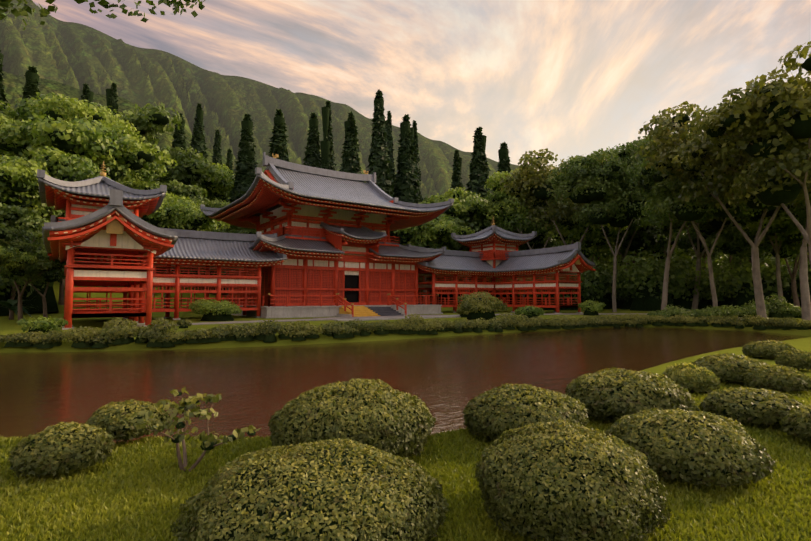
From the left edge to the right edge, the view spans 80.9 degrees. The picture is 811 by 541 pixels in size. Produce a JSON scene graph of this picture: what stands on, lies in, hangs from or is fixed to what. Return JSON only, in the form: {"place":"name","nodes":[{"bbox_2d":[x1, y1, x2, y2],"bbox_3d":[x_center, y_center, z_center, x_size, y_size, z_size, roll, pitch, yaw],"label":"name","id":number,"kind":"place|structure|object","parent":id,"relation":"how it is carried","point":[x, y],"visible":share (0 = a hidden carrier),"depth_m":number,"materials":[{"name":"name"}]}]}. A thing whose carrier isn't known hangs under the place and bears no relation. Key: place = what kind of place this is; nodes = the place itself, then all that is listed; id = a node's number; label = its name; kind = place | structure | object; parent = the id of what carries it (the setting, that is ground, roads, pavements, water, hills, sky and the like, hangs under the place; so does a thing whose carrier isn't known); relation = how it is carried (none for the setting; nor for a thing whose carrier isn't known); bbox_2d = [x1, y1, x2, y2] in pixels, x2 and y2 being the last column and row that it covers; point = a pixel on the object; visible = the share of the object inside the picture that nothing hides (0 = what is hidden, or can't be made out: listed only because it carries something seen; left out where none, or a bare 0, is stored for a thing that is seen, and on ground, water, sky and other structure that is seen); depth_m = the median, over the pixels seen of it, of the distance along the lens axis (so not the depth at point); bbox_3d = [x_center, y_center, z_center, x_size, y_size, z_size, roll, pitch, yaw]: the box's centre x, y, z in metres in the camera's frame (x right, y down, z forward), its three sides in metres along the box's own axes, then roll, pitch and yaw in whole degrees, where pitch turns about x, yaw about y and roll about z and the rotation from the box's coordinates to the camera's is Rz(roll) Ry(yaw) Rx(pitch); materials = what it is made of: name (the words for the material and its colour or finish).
{"place":"outdoors","nodes":[
{"label":"outdoors","id":0,"kind":"place"},
{"bbox_2d":[0,299,32,319],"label":"tree","id":1,"kind":"object","parent":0,"point":[10,304],"visible":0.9,"depth_m":36.36,"materials":[{"name":"green plant"}]},
{"bbox_2d":[2,71,235,174],"bbox_3d":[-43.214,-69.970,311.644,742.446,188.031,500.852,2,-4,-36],"label":"mountain spur","id":2,"kind":"structure","parent":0,"point":[13,84],"depth_m":333.13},
{"bbox_2d":[48,215,286,260],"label":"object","id":3,"kind":"structure","parent":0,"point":[214,235],"depth_m":40.28,"materials":[{"name":"wood"}]},
{"bbox_2d":[0,0,677,261],"bbox_3d":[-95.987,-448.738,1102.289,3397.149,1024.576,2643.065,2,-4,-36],"label":"mountain ridge","id":4,"kind":"structure","parent":0,"point":[75,55],"depth_m":1094.47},
{"bbox_2d":[320,224,386,239],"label":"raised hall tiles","id":5,"kind":"object","parent":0,"point":[357,233],"visible":0.79,"depth_m":47.01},
{"bbox_2d":[134,313,647,326],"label":"forecourt paving","id":6,"kind":"structure","parent":0,"point":[344,318],"depth_m":37.93,"materials":[{"name":"stone"}]},
{"bbox_2d":[0,327,806,444],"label":"pond water","id":7,"kind":"structure","parent":0,"point":[446,380],"depth_m":13.65,"materials":[{"name":"brown liquid"}]},
{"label":"near tree trunk","id":8,"kind":"object","parent":7,"relation":"on","visible":0},
{"bbox_2d":[0,0,204,30],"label":"tree","id":9,"kind":"object","parent":8,"relation":"attached to","point":[23,11],"visible":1,"depth_m":15.90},
{"bbox_2d":[0,281,810,540],"bbox_3d":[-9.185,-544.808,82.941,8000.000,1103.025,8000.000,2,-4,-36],"label":"ground","id":10,"kind":"structure","parent":0,"point":[7,326],"depth_m":21.72,"materials":[{"name":"green plant"}]},
{"bbox_2d":[0,101,30,131],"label":"tree","id":11,"kind":"object","parent":10,"relation":"on","point":[6,116],"depth_m":64.14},
{"bbox_2d":[0,246,36,279],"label":"tree","id":12,"kind":"object","parent":10,"relation":"on","point":[8,255],"depth_m":30.42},
{"bbox_2d":[0,202,48,254],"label":"tree","id":13,"kind":"object","parent":10,"relation":"on","point":[9,228],"depth_m":36.00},
{"bbox_2d":[18,66,40,114],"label":"conifer","id":14,"kind":"object","parent":10,"relation":"on","point":[29,92],"depth_m":118.55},
{"bbox_2d":[0,227,64,315],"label":"forest edge","id":15,"kind":"object","parent":10,"relation":"on","point":[36,302],"depth_m":44.32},
{"bbox_2d":[0,239,65,320],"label":"tree","id":16,"kind":"object","parent":10,"relation":"on","point":[30,268],"depth_m":33.51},
{"bbox_2d":[18,249,65,317],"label":"tree","id":17,"kind":"object","parent":10,"relation":"on","point":[42,255],"depth_m":39.73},
{"bbox_2d":[16,316,67,332],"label":"garden shrub","id":18,"kind":"object","parent":10,"relation":"on","point":[52,324],"depth_m":20.58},
{"bbox_2d":[0,146,113,312],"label":"tree","id":19,"kind":"object","parent":10,"relation":"on","point":[17,170],"depth_m":43.44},
{"bbox_2d":[7,421,114,477],"bbox_3d":[-3.527,1.828,4.897,0.909,0.515,0.932,2,-4,-36],"label":"clipped shrub","id":20,"kind":"object","parent":10,"relation":"on","point":[105,444],"depth_m":4.65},
{"bbox_2d":[11,92,144,142],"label":"tree","id":21,"kind":"object","parent":10,"relation":"on","point":[29,101],"depth_m":65.41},
{"bbox_2d":[8,94,168,286],"bbox_3d":[-40.517,-9.253,62.499,20.336,23.779,11.059,5,-6,-56],"label":"tree","id":22,"kind":"object","parent":10,"relation":"on","point":[65,110],"depth_m":58.30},
{"bbox_2d":[0,113,177,286],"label":"tree","id":23,"kind":"object","parent":10,"relation":"on","point":[85,135],"depth_m":51.38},
{"bbox_2d":[106,83,118,114],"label":"conifer","id":24,"kind":"object","parent":10,"relation":"on","point":[113,100],"depth_m":142.08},
{"bbox_2d":[102,317,136,329],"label":"garden shrub","id":25,"kind":"object","parent":10,"relation":"on","point":[115,321],"depth_m":22.04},
{"bbox_2d":[84,399,170,441],"bbox_3d":[-3.504,1.893,6.001,0.982,0.505,0.977,2,-4,-36],"label":"clipped shrub","id":26,"kind":"object","parent":10,"relation":"on","point":[110,423],"depth_m":5.75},
{"bbox_2d":[115,180,184,296],"bbox_3d":[-33.708,-3.737,62.058,13.014,15.175,13.722,1,-4,-25],"label":"tree","id":27,"kind":"object","parent":10,"relation":"on","point":[138,184],"depth_m":58.90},
{"bbox_2d":[56,195,261,329],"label":"temple wing","id":28,"kind":"structure","parent":10,"relation":"on","point":[139,277],"depth_m":32.91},
{"bbox_2d":[45,184,159,215],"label":"roof eaves","id":29,"kind":"object","parent":28,"relation":"on","point":[50,195],"visible":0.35,"depth_m":33.02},
{"bbox_2d":[38,177,165,213],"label":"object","id":30,"kind":"object","parent":29,"relation":"on","point":[100,189],"visible":0.4,"depth_m":33.83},
{"bbox_2d":[37,161,166,194],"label":"tower ridges","id":31,"kind":"object","parent":30,"relation":"on","point":[41,174],"visible":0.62,"depth_m":34.95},
{"bbox_2d":[54,191,150,217],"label":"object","id":32,"kind":"object","parent":28,"relation":"on","point":[60,203],"visible":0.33,"depth_m":33.46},
{"bbox_2d":[44,189,176,253],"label":"roof","id":33,"kind":"structure","parent":28,"relation":"attached to","point":[112,234],"depth_m":25.99,"materials":[{"name":"tile"}]},
{"bbox_2d":[59,215,162,261],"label":"roof rafters","id":34,"kind":"object","parent":28,"relation":"on","point":[84,238],"visible":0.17,"depth_m":26.72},
{"bbox_2d":[49,210,171,258],"bbox_3d":[-20.157,-1.952,31.877,5.700,2.068,14.895,2,-4,-36],"label":"roof eave","id":35,"kind":"object","parent":34,"relation":"on","point":[54,245],"visible":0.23,"depth_m":26.01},
{"bbox_2d":[42,206,177,253],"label":"wing tiles","id":36,"kind":"object","parent":35,"relation":"on","point":[45,232],"visible":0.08,"depth_m":25.77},
{"bbox_2d":[58,256,280,269],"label":"roof rafters","id":37,"kind":"object","parent":28,"relation":"on","point":[248,266],"visible":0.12,"depth_m":37.51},
{"bbox_2d":[75,255,284,264],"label":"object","id":38,"kind":"object","parent":37,"relation":"on","point":[207,261],"visible":0.02,"depth_m":37.01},
{"bbox_2d":[119,237,286,261],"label":"corrugated tiles","id":39,"kind":"object","parent":38,"relation":"on","point":[205,249],"visible":0.4,"depth_m":39.13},
{"bbox_2d":[112,102,220,186],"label":"tree","id":40,"kind":"object","parent":10,"relation":"on","point":[183,159],"depth_m":83.50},
{"bbox_2d":[140,179,210,273],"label":"tree","id":41,"kind":"object","parent":10,"relation":"on","point":[178,187],"depth_m":71.05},
{"bbox_2d":[169,112,186,152],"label":"conifer","id":42,"kind":"object","parent":10,"relation":"on","point":[178,135],"depth_m":154.62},
{"bbox_2d":[139,195,229,307],"bbox_3d":[-28.055,-2.175,57.780,13.570,15.008,12.871,-1,-3,14],"label":"tree","id":43,"kind":"object","parent":10,"relation":"on","point":[181,217],"depth_m":54.43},
{"bbox_2d":[124,387,260,471],"bbox_3d":[-2.254,1.998,4.885,1.602,1.510,1.265,-2,-4,25],"label":"tree","id":44,"kind":"object","parent":10,"relation":"on","point":[195,410],"depth_m":4.82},
{"bbox_2d":[189,103,207,163],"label":"conifer","id":45,"kind":"object","parent":10,"relation":"on","point":[195,143],"depth_m":161.72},
{"bbox_2d":[173,162,234,203],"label":"tree","id":46,"kind":"object","parent":10,"relation":"on","point":[225,175],"depth_m":98.01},
{"bbox_2d":[188,298,241,320],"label":"garden shrub","id":47,"kind":"object","parent":10,"relation":"on","point":[201,306],"depth_m":34.59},
{"bbox_2d":[211,129,221,166],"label":"conifer","id":48,"kind":"object","parent":10,"relation":"on","point":[216,152],"depth_m":168.93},
{"bbox_2d":[30,223,430,303],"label":"forest edge","id":49,"kind":"object","parent":10,"relation":"on","point":[204,274],"depth_m":73.18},
{"bbox_2d":[211,221,255,297],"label":"tree","id":50,"kind":"object","parent":10,"relation":"on","point":[233,229],"depth_m":65.69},
{"bbox_2d":[229,113,257,230],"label":"conifer","id":51,"kind":"object","parent":10,"relation":"on","point":[244,171],"depth_m":87.09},
{"bbox_2d":[264,109,288,170],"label":"conifer","id":52,"kind":"object","parent":10,"relation":"on","point":[277,139],"depth_m":97.22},
{"bbox_2d":[170,438,448,540],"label":"clipped shrub","id":53,"kind":"object","parent":10,"relation":"on","point":[205,529],"depth_m":3.17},
{"bbox_2d":[303,112,320,167],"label":"conifer","id":54,"kind":"object","parent":10,"relation":"on","point":[313,142],"depth_m":106.77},
{"bbox_2d":[319,100,336,170],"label":"conifer","id":55,"kind":"object","parent":10,"relation":"on","point":[325,144],"depth_m":102.98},
{"bbox_2d":[215,196,442,317],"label":"temple building","id":56,"kind":"structure","parent":10,"relation":"on","point":[355,281],"depth_m":46.71,"materials":[{"name":"red paint"}]},
{"bbox_2d":[214,184,439,230],"bbox_3d":[-9.185,-5.970,52.815,19.569,1.446,17.769,2,-4,-36],"label":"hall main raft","id":57,"kind":"object","parent":56,"relation":"on","point":[266,196],"visible":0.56,"depth_m":47.24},
{"bbox_2d":[208,178,446,221],"bbox_3d":[-9.185,-6.230,52.830,20.566,1.446,18.768,2,-4,-36],"label":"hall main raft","id":58,"kind":"object","parent":57,"relation":"on","point":[252,195],"visible":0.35,"depth_m":44.48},
{"bbox_2d":[201,167,452,217],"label":"hall tiles","id":59,"kind":"object","parent":58,"relation":"on","point":[328,188],"visible":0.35,"depth_m":49.80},
{"bbox_2d":[200,152,453,210],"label":"hall ridges","id":60,"kind":"object","parent":58,"relation":"on","point":[272,163],"visible":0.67,"depth_m":51.63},
{"bbox_2d":[258,244,434,262],"bbox_3d":[-9.185,-1.123,52.544,18.941,0.995,16.345,2,-4,-36],"label":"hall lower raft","id":61,"kind":"object","parent":56,"relation":"on","point":[263,248],"visible":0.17,"depth_m":43.87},
{"bbox_2d":[253,240,441,260],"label":"roof eaves","id":62,"kind":"object","parent":61,"relation":"on","point":[259,245],"visible":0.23,"depth_m":43.26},
{"bbox_2d":[249,237,444,257],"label":"hall roof tiles","id":63,"kind":"object","parent":62,"relation":"on","point":[310,245],"visible":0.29,"depth_m":45.26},
{"bbox_2d":[256,222,445,252],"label":"hall lower ridges","id":64,"kind":"object","parent":62,"relation":"on","point":[335,240],"visible":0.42,"depth_m":46.77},
{"bbox_2d":[339,111,361,181],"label":"conifer","id":65,"kind":"object","parent":10,"relation":"on","point":[352,150],"depth_m":97.91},
{"bbox_2d":[268,378,435,458],"bbox_3d":[-0.637,1.706,5.519,1.874,0.881,1.894,2,-4,-36],"label":"clipped shrub","id":66,"kind":"object","parent":10,"relation":"on","point":[389,394],"depth_m":5.00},
{"bbox_2d":[365,89,395,242],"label":"conifer","id":67,"kind":"object","parent":10,"relation":"on","point":[378,165],"depth_m":92.25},
{"bbox_2d":[385,111,394,197],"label":"conifer","id":68,"kind":"object","parent":10,"relation":"on","point":[391,159],"depth_m":111.24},
{"bbox_2d":[0,312,810,348],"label":"bank hedge","id":69,"kind":"object","parent":10,"relation":"on","point":[152,330],"depth_m":21.88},
{"bbox_2d":[0,373,810,540],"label":"grass","id":70,"kind":"structure","parent":10,"relation":"on","point":[710,500],"depth_m":4.27,"materials":[{"name":"green plant"}]},
{"bbox_2d":[392,114,430,279],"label":"conifer","id":71,"kind":"object","parent":10,"relation":"on","point":[407,178],"depth_m":95.85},
{"bbox_2d":[410,120,422,201],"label":"conifer","id":72,"kind":"object","parent":10,"relation":"on","point":[416,150],"depth_m":112.95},
{"bbox_2d":[393,214,474,296],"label":"tree","id":73,"kind":"object","parent":10,"relation":"on","point":[431,228],"depth_m":76.22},
{"bbox_2d":[405,187,487,304],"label":"tree","id":74,"kind":"object","parent":10,"relation":"on","point":[444,197],"depth_m":90.65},
{"bbox_2d":[448,150,463,249],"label":"conifer","id":75,"kind":"object","parent":10,"relation":"on","point":[456,178],"depth_m":120.33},
{"bbox_2d":[443,196,495,294],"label":"tree","id":76,"kind":"object","parent":10,"relation":"on","point":[475,224],"depth_m":87.18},
{"bbox_2d":[458,126,492,249],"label":"conifer","id":77,"kind":"object","parent":10,"relation":"on","point":[478,175],"depth_m":110.94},
{"bbox_2d":[457,291,507,319],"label":"garden shrub","id":78,"kind":"object","parent":10,"relation":"on","point":[468,302],"depth_m":36.23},
{"bbox_2d":[418,239,583,312],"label":"temple wing","id":79,"kind":"structure","parent":10,"relation":"on","point":[493,253],"depth_m":54.52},
{"bbox_2d":[406,244,482,264],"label":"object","id":80,"kind":"structure","parent":79,"relation":"attached to","point":[462,253],"depth_m":56.20,"materials":[{"name":"wood"}]},
{"bbox_2d":[417,265,518,277],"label":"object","id":81,"kind":"object","parent":79,"relation":"on","point":[435,272],"visible":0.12,"depth_m":54.18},
{"bbox_2d":[417,255,494,271],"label":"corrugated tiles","id":82,"kind":"object","parent":81,"relation":"on","point":[456,263],"visible":0.44,"depth_m":54.81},
{"bbox_2d":[470,262,587,277],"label":"roof eaves","id":83,"kind":"object","parent":79,"relation":"on","point":[580,266],"visible":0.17,"depth_m":52.33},
{"bbox_2d":[494,251,595,271],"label":"wing tiles","id":84,"kind":"object","parent":79,"relation":"on","point":[532,262],"visible":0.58,"depth_m":53.21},
{"bbox_2d":[505,242,595,273],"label":"wing arm ridge","id":85,"kind":"structure","parent":79,"relation":"attached to","point":[577,260],"depth_m":51.39,"materials":[{"name":"tile"}]},
{"bbox_2d":[494,141,519,250],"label":"conifer","id":86,"kind":"object","parent":10,"relation":"on","point":[503,145],"depth_m":116.23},
{"bbox_2d":[481,199,556,296],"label":"tree","id":87,"kind":"object","parent":10,"relation":"on","point":[543,241],"depth_m":87.51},
{"bbox_2d":[476,169,562,249],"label":"tree","id":88,"kind":"object","parent":10,"relation":"on","point":[520,213],"depth_m":82.37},
{"bbox_2d":[463,383,588,439],"bbox_3d":[1.541,1.831,6.211,1.660,0.695,1.621,2,-4,-36],"label":"clipped shrub","id":89,"kind":"object","parent":10,"relation":"on","point":[472,424],"depth_m":5.81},
{"bbox_2d":[515,305,545,317],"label":"garden shrub","id":90,"kind":"object","parent":10,"relation":"on","point":[537,311],"depth_m":37.90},
{"bbox_2d":[500,148,618,278],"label":"tree","id":91,"kind":"object","parent":10,"relation":"on","point":[566,212],"depth_m":67.16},
{"bbox_2d":[475,419,672,540],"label":"clipped shrub","id":92,"kind":"object","parent":10,"relation":"on","point":[492,491],"depth_m":3.42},
{"bbox_2d":[395,240,784,304],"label":"forest edge","id":93,"kind":"object","parent":10,"relation":"on","point":[686,258],"depth_m":84.70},
{"bbox_2d":[578,300,605,315],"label":"garden shrub","id":94,"kind":"object","parent":10,"relation":"on","point":[598,306],"depth_m":44.80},
{"bbox_2d":[546,135,663,311],"bbox_3d":[25.821,-5.319,56.817,16.558,21.484,14.612,-2,-4,30],"label":"tree","id":95,"kind":"object","parent":10,"relation":"on","point":[616,186],"depth_m":55.63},
{"bbox_2d":[563,367,699,421],"bbox_3d":[3.310,1.845,7.133,1.847,0.741,1.834,2,-4,-36],"label":"clipped shrub","id":96,"kind":"object","parent":10,"relation":"on","point":[665,385],"depth_m":6.62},
{"bbox_2d":[506,247,810,310],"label":"forest edge","id":97,"kind":"object","parent":10,"relation":"on","point":[631,278],"depth_m":60.06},
{"bbox_2d":[637,156,729,309],"bbox_3d":[27.263,-4.193,46.179,15.427,18.038,8.389,2,-4,-28],"label":"tree","id":98,"kind":"object","parent":10,"relation":"on","point":[665,284],"depth_m":46.25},
{"bbox_2d":[601,408,775,487],"bbox_3d":[2.898,1.778,4.934,1.553,0.657,1.521,2,-4,-36],"label":"clipped shrub","id":99,"kind":"object","parent":10,"relation":"on","point":[743,440],"depth_m":4.49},
{"bbox_2d":[661,362,719,393],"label":"loose shrub","id":100,"kind":"object","parent":10,"relation":"on","point":[690,376],"depth_m":8.57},
{"bbox_2d":[623,124,763,306],"bbox_3d":[25.401,-4.056,40.465,11.456,16.845,12.982,1,-3,-12],"label":"tree","id":101,"kind":"object","parent":10,"relation":"on","point":[669,196],"depth_m":39.82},
{"bbox_2d":[640,198,748,309],"bbox_3d":[37.413,-4.983,59.667,17.448,21.326,21.545,1,-3,-14],"label":"tree","id":102,"kind":"object","parent":10,"relation":"on","point":[714,223],"depth_m":59.75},
{"bbox_2d":[635,101,810,317],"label":"tree","id":103,"kind":"object","parent":10,"relation":"on","point":[667,147],"depth_m":33.42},
{"bbox_2d":[646,295,801,317],"bbox_3d":[30.189,2.950,39.188,27.128,2.223,3.946,1,-3,-17],"label":"hedge","id":104,"kind":"object","parent":10,"relation":"on","point":[745,309],"depth_m":37.99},
{"bbox_2d":[690,353,767,382],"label":"clipped shrub","id":105,"kind":"object","parent":10,"relation":"on","point":[732,373],"depth_m":9.45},
{"bbox_2d":[671,41,810,266],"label":"tree","id":106,"kind":"object","parent":10,"relation":"on","point":[794,92],"depth_m":22.29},
{"bbox_2d":[698,386,804,425],"bbox_3d":[4.950,1.926,6.773,1.290,0.521,1.296,2,-4,-36],"label":"clipped shrub","id":107,"kind":"object","parent":10,"relation":"on","point":[776,415],"depth_m":6.48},
{"bbox_2d":[727,203,798,304],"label":"tree","id":108,"kind":"object","parent":10,"relation":"on","point":[776,247],"depth_m":47.49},
{"bbox_2d":[742,340,795,357],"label":"clipped shrub","id":109,"kind":"object","parent":10,"relation":"on","point":[770,348],"depth_m":13.14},
{"bbox_2d":[738,217,803,306],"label":"tree","id":110,"kind":"object","parent":10,"relation":"on","point":[747,231],"depth_m":49.37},
{"bbox_2d":[740,363,810,392],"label":"clipped shrub","id":111,"kind":"object","parent":10,"relation":"on","point":[790,378],"depth_m":8.59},
{"bbox_2d":[756,173,810,320],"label":"tree","id":112,"kind":"object","parent":10,"relation":"on","point":[805,295],"depth_m":28.11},
{"bbox_2d":[774,349,810,369],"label":"clipped shrub","id":113,"kind":"object","parent":10,"relation":"on","point":[797,359],"depth_m":11.09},
{"bbox_2d":[779,404,810,440],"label":"clipped shrub","id":114,"kind":"object","parent":10,"relation":"on","point":[790,418],"depth_m":5.74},
{"bbox_2d":[32,0,810,170],"label":"sky","id":115,"kind":"structure","parent":0,"point":[567,78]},
{"bbox_2d":[452,229,535,241],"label":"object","id":116,"kind":"object","parent":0,"point":[487,234],"visible":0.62,"depth_m":59.07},
{"bbox_2d":[451,217,536,237],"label":"tower ridges","id":117,"kind":"object","parent":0,"point":[493,227],"visible":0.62,"depth_m":60.18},
{"bbox_2d":[546,216,646,271],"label":"tree","id":118,"kind":"object","parent":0,"point":[594,237],"depth_m":69.93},
{"bbox_2d":[607,220,667,268],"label":"tree","id":119,"kind":"object","parent":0,"point":[656,236],"depth_m":75.19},
{"bbox_2d":[636,220,692,265],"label":"tree","id":120,"kind":"object","parent":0,"point":[676,249],"depth_m":79.98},
{"bbox_2d":[661,223,722,269],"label":"tree","id":121,"kind":"object","parent":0,"point":[684,241],"depth_m":71.59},
{"bbox_2d":[687,217,750,269],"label":"tree","id":122,"kind":"object","parent":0,"point":[712,233],"depth_m":63.43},
{"bbox_2d":[702,213,777,262],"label":"tree","id":123,"kind":"object","parent":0,"point":[737,241],"depth_m":55.38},
{"bbox_2d":[748,200,809,260],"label":"tree","id":124,"kind":"object","parent":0,"point":[781,221],"depth_m":45.56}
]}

